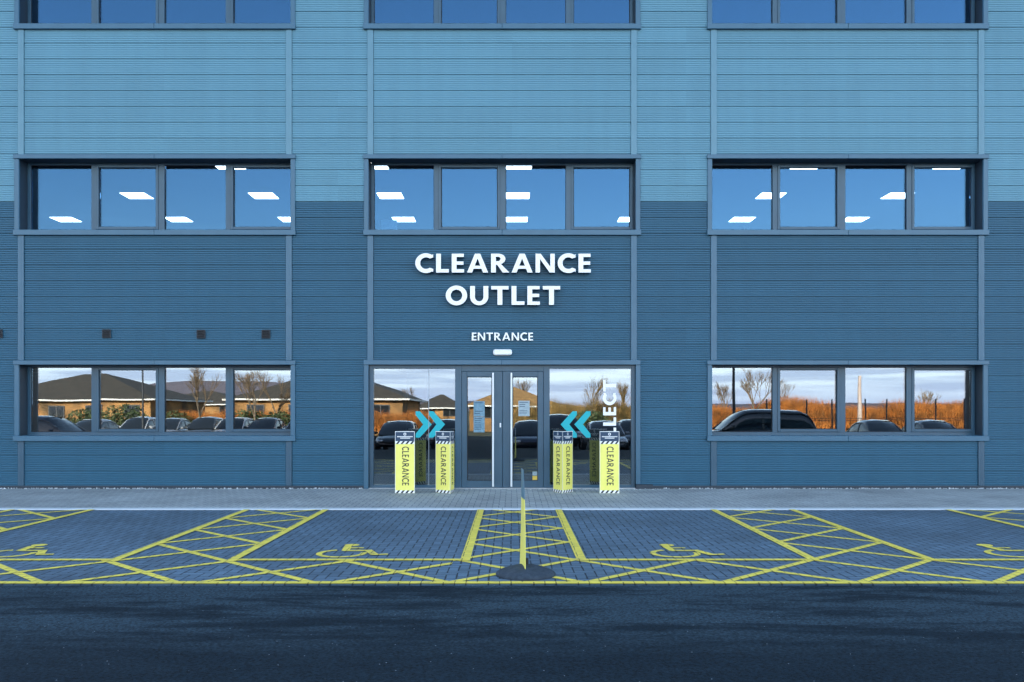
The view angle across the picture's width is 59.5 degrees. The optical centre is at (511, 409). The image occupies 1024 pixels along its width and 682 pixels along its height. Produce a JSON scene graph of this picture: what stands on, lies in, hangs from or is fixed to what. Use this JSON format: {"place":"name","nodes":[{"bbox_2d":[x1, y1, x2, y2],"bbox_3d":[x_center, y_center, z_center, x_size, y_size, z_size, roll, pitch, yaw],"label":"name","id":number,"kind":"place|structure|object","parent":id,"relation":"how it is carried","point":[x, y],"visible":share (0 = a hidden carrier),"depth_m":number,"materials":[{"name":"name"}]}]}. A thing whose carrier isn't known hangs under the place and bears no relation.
{"place":"outdoors","nodes":[
{"label":"outdoors","id":0,"kind":"place"},
{"bbox_2d":[0,0,1023,488],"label":"store building","id":1,"kind":"structure","parent":0,"point":[800,334],"depth_m":17.51,"materials":[{"name":"blue metal"}]},
{"bbox_2d":[50,217,82,221],"bbox_3d":[-12.550,-5.340,25.200,0.640,0.017,0.640,0,0,0],"label":"ceiling light","id":2,"kind":"object","parent":1,"relation":"attached to","point":[66,219],"visible":1,"depth_m":25.18,"materials":[{"name":"white plastic"}]},
{"bbox_2d":[102,329,110,337],"bbox_3d":[-7.912,-1.475,17.476,0.170,0.170,0.042,0,0,0],"label":"wall vent","id":3,"kind":"object","parent":1,"relation":"attached to","point":[106,333],"depth_m":17.46,"materials":[{"name":"grey metal"}]},
{"bbox_2d":[118,192,154,198],"bbox_3d":[-9.380,-5.340,22.400,0.640,0.017,0.640,0,0,0],"label":"ceiling light","id":4,"kind":"object","parent":1,"relation":"attached to","point":[136,195],"visible":1,"depth_m":22.35,"materials":[{"name":"white"}]},
{"bbox_2d":[13,360,295,440],"bbox_3d":[-6.970,-0.165,17.685,5.500,1.573,0.490,0,0,0],"label":"window","id":5,"kind":"structure","parent":1,"relation":"in","point":[22,368],"depth_m":17.72,"materials":[{"name":"paint"}]},
{"bbox_2d":[13,154,295,235],"bbox_3d":[-6.970,-4.182,17.685,5.500,1.573,0.490,0,0,0],"label":"window","id":6,"kind":"structure","parent":1,"relation":"in","point":[23,163],"depth_m":17.59,"materials":[{"name":"paint"}]},
{"bbox_2d":[13,0,295,29],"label":"window","id":7,"kind":"structure","parent":1,"relation":"in","point":[22,8],"depth_m":17.45,"materials":[{"name":"paint"}]},
{"bbox_2d":[166,217,193,221],"bbox_3d":[-9.380,-5.340,25.200,0.640,0.017,0.640,0,0,0],"label":"ceiling light","id":8,"kind":"object","parent":1,"relation":"attached to","point":[178,219],"visible":0.86,"depth_m":25.18,"materials":[{"name":"white plastic"}]},
{"bbox_2d":[197,330,205,337],"bbox_3d":[-6.067,-1.467,17.476,0.170,0.170,0.042,0,0,0],"label":"wall vent","id":9,"kind":"object","parent":1,"relation":"attached to","point":[201,333],"depth_m":17.46,"materials":[{"name":"grey metal"}]},
{"bbox_2d":[215,166,234,168],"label":"ceiling light","id":10,"kind":"object","parent":1,"relation":"attached to","point":[220,167],"visible":0.21,"depth_m":19.76,"materials":[{"name":"white"}]},
{"bbox_2d":[247,192,279,198],"bbox_3d":[-6.210,-5.340,22.400,0.640,0.017,0.640,0,0,0],"label":"ceiling light","id":11,"kind":"object","parent":1,"relation":"attached to","point":[263,195],"visible":1,"depth_m":22.35,"materials":[{"name":"white"}]},
{"bbox_2d":[262,330,269,337],"bbox_3d":[-4.800,-1.467,17.476,0.170,0.170,0.042,0,0,0],"label":"wall vent","id":12,"kind":"object","parent":1,"relation":"attached to","point":[265,333],"depth_m":17.46,"materials":[{"name":"grey metal"}]},
{"bbox_2d":[277,217,289,221],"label":"ceiling light","id":13,"kind":"object","parent":1,"relation":"attached to","point":[284,219],"visible":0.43,"depth_m":25.18,"materials":[{"name":"white plastic"}]},
{"bbox_2d":[375,166,389,168],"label":"ceiling light","id":14,"kind":"object","parent":1,"relation":"attached to","point":[381,167],"visible":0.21,"depth_m":19.76,"materials":[{"name":"white"}]},
{"bbox_2d":[376,192,404,198],"bbox_3d":[-3.040,-5.340,22.400,0.640,0.017,0.640,0,0,0],"label":"ceiling light","id":15,"kind":"object","parent":1,"relation":"attached to","point":[389,195],"visible":1,"depth_m":22.35,"materials":[{"name":"white"}]},
{"bbox_2d":[391,217,416,221],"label":"ceiling light","id":16,"kind":"object","parent":1,"relation":"attached to","point":[405,219],"visible":0.86,"depth_m":25.18,"materials":[{"name":"white plastic"}]},
{"bbox_2d":[462,371,501,487],"bbox_3d":[-0.586,0.398,17.545,0.797,2.280,0.169,0,0,0],"label":"door","id":17,"kind":"structure","parent":1,"relation":"in","point":[496,376],"depth_m":17.56,"materials":[{"name":"paint"}]},
{"bbox_2d":[363,154,640,235],"bbox_3d":[-0.192,-4.182,17.685,5.415,1.573,0.490,0,0,0],"label":"window","id":18,"kind":"structure","parent":1,"relation":"in","point":[499,162],"depth_m":17.60,"materials":[{"name":"paint"}]},
{"bbox_2d":[363,0,640,29],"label":"window","id":19,"kind":"structure","parent":1,"relation":"in","point":[369,23],"depth_m":17.45,"materials":[{"name":"paint"}]},
{"bbox_2d":[472,332,532,340],"bbox_3d":[-0.186,-1.417,17.460,1.195,0.161,0.022,0,0,0],"label":"wall sign","id":20,"kind":"object","parent":1,"relation":"attached to","point":[508,338],"visible":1,"depth_m":17.45,"materials":[{"name":"white"}]},
{"bbox_2d":[493,349,511,355],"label":"wall light","id":21,"kind":"object","parent":1,"relation":"attached to","point":[502,352],"visible":1,"depth_m":17.43,"materials":[{"name":"white plastic"}]},
{"bbox_2d":[415,253,590,305],"bbox_3d":[-0.173,-2.516,17.388,3.400,1.010,0.099,0,0,0],"label":"wall sign","id":22,"kind":"object","parent":1,"relation":"attached to","point":[516,268],"visible":1,"depth_m":17.34,"materials":[{"name":"white"}]},
{"bbox_2d":[506,217,527,221],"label":"ceiling light","id":23,"kind":"object","parent":1,"relation":"attached to","point":[516,219],"visible":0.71,"depth_m":25.18,"materials":[{"name":"white plastic"}]},
{"bbox_2d":[506,192,529,198],"bbox_3d":[0.130,-5.340,22.400,0.640,0.017,0.640,0,0,0],"label":"ceiling light","id":24,"kind":"object","parent":1,"relation":"attached to","point":[517,195],"visible":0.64,"depth_m":22.35,"materials":[{"name":"white plastic"}]},
{"bbox_2d":[506,166,531,168],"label":"ceiling light","id":25,"kind":"object","parent":1,"relation":"attached to","point":[518,167],"visible":0.21,"depth_m":19.76,"materials":[{"name":"white"}]},
{"bbox_2d":[503,371,542,487],"bbox_3d":[0.217,0.404,17.545,0.797,2.292,0.169,0,0,0],"label":"door","id":26,"kind":"structure","parent":1,"relation":"in","point":[523,406],"depth_m":17.56,"materials":[{"name":"paint"}]},
{"bbox_2d":[617,217,628,221],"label":"ceiling light","id":27,"kind":"object","parent":1,"relation":"attached to","point":[623,219],"visible":0.43,"depth_m":25.18,"materials":[{"name":"white plastic"}]},
{"bbox_2d":[728,217,755,221],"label":"ceiling light","id":28,"kind":"object","parent":1,"relation":"attached to","point":[741,219],"visible":1,"depth_m":25.18,"materials":[{"name":"white plastic"}]},
{"bbox_2d":[755,192,787,198],"bbox_3d":[6.470,-5.340,22.400,0.640,0.017,0.640,0,0,0],"label":"ceiling light","id":29,"kind":"object","parent":1,"relation":"attached to","point":[764,195],"visible":0.79,"depth_m":22.35,"materials":[{"name":"white plastic"}]},
{"bbox_2d":[707,360,988,440],"bbox_3d":[6.550,-0.165,17.685,5.490,1.573,0.490,0,0,0],"label":"window","id":30,"kind":"structure","parent":1,"relation":"in","point":[978,431],"depth_m":17.72,"materials":[{"name":"paint"}]},
{"bbox_2d":[707,154,988,235],"bbox_3d":[6.550,-4.182,17.685,5.490,1.573,0.490,0,0,0],"label":"window","id":31,"kind":"structure","parent":1,"relation":"in","point":[977,164],"depth_m":17.59,"materials":[{"name":"paint"}]},
{"bbox_2d":[707,0,988,29],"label":"window","id":32,"kind":"structure","parent":1,"relation":"in","point":[978,8],"depth_m":17.45,"materials":[{"name":"paint"}]},
{"bbox_2d":[845,217,869,221],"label":"ceiling light","id":33,"kind":"object","parent":1,"relation":"attached to","point":[854,219],"visible":0.79,"depth_m":25.18,"materials":[{"name":"white plastic"}]},
{"bbox_2d":[880,192,915,198],"bbox_3d":[9.640,-5.340,22.400,0.640,0.017,0.640,0,0,0],"label":"ceiling light","id":34,"kind":"object","parent":1,"relation":"attached to","point":[895,195],"visible":0.86,"depth_m":22.40,"materials":[{"name":"white plastic"}]},
{"bbox_2d":[0,585,1023,681],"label":"road","id":35,"kind":"structure","parent":0,"point":[511,633],"depth_m":6.22,"materials":[{"name":"black asphalt"}]},
{"bbox_2d":[0,510,1023,584],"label":"parking bays","id":36,"kind":"object","parent":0,"point":[444,534],"visible":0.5,"depth_m":10.27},
{"bbox_2d":[0,544,50,556],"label":"wheelchair symbol","id":37,"kind":"object","parent":36,"relation":"on","point":[40,552],"visible":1,"depth_m":9.79,"materials":[{"name":"yellow paint"}]},
{"bbox_2d":[316,544,385,556],"bbox_3d":[-1.829,1.543,9.741,0.671,0.004,0.936,0,0,-32],"label":"wheelchair symbol","id":38,"kind":"object","parent":36,"relation":"on","point":[347,547],"visible":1,"depth_m":9.71,"materials":[{"name":"yellow paint"}]},
{"bbox_2d":[0,509,1023,582],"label":"yellow parking lines","id":39,"kind":"object","parent":36,"relation":"on","point":[466,556],"visible":0.98,"depth_m":9.20,"materials":[{"name":"paint"}]},
{"bbox_2d":[496,468,555,580],"bbox_3d":[0.128,1.054,8.370,0.560,0.988,0.560,0,0,0],"label":"bollard","id":40,"kind":"object","parent":36,"relation":"on","point":[523,570],"visible":1,"depth_m":8.25,"materials":[{"name":"yellow rubber"}]},
{"bbox_2d":[650,544,723,556],"bbox_3d":[1.751,1.543,9.741,0.671,0.004,0.936,0,0,-32],"label":"wheelchair symbol","id":41,"kind":"object","parent":36,"relation":"on","point":[669,548],"visible":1,"depth_m":9.71,"materials":[{"name":"yellow paint"}]},
{"bbox_2d":[976,544,1023,556],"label":"wheelchair symbol","id":42,"kind":"object","parent":36,"relation":"on","point":[989,546],"visible":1,"depth_m":9.80,"materials":[{"name":"yellow paint"}]},
{"bbox_2d":[0,487,1023,509],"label":"pavement","id":43,"kind":"structure","parent":0,"point":[511,498],"depth_m":15.56,"materials":[{"name":"grey concrete"}]},
{"bbox_2d":[395,431,414,492],"bbox_3d":[-1.975,0.978,16.676,0.365,1.141,0.318,0,0,0],"label":"totem sign","id":44,"kind":"object","parent":43,"relation":"on","point":[404,461],"visible":1,"depth_m":16.52,"materials":[{"name":"yellow plastic"}]},
{"bbox_2d":[436,431,453,493],"bbox_3d":[-1.181,0.978,16.686,0.365,1.141,0.318,0,0,37],"label":"totem sign","id":45,"kind":"object","parent":43,"relation":"on","point":[444,461],"visible":1,"depth_m":16.55,"materials":[{"name":"yellow plastic"}]},
{"bbox_2d":[0,487,1022,489],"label":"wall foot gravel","id":46,"kind":"structure","parent":43,"relation":"on","point":[514,488],"depth_m":17.43,"materials":[{"name":"grey gravel"}]},
{"bbox_2d":[0,508,1023,509],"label":"kerb edging","id":47,"kind":"object","parent":43,"relation":"on","point":[513,508],"visible":0.47,"depth_m":13.90,"materials":[{"name":"concrete"}]},
{"bbox_2d":[553,431,572,492],"bbox_3d":[0.994,0.978,16.732,0.318,1.141,0.365,0,0,-26],"label":"totem sign","id":48,"kind":"object","parent":43,"relation":"on","point":[562,461],"visible":1,"depth_m":16.65,"materials":[{"name":"yellow plastic"}]},
{"bbox_2d":[600,431,618,492],"bbox_3d":[1.798,0.978,16.676,0.365,1.141,0.318,0,0,0],"label":"totem sign","id":49,"kind":"object","parent":43,"relation":"on","point":[609,461],"visible":1,"depth_m":16.52,"materials":[{"name":"yellow plastic"}]}
]}

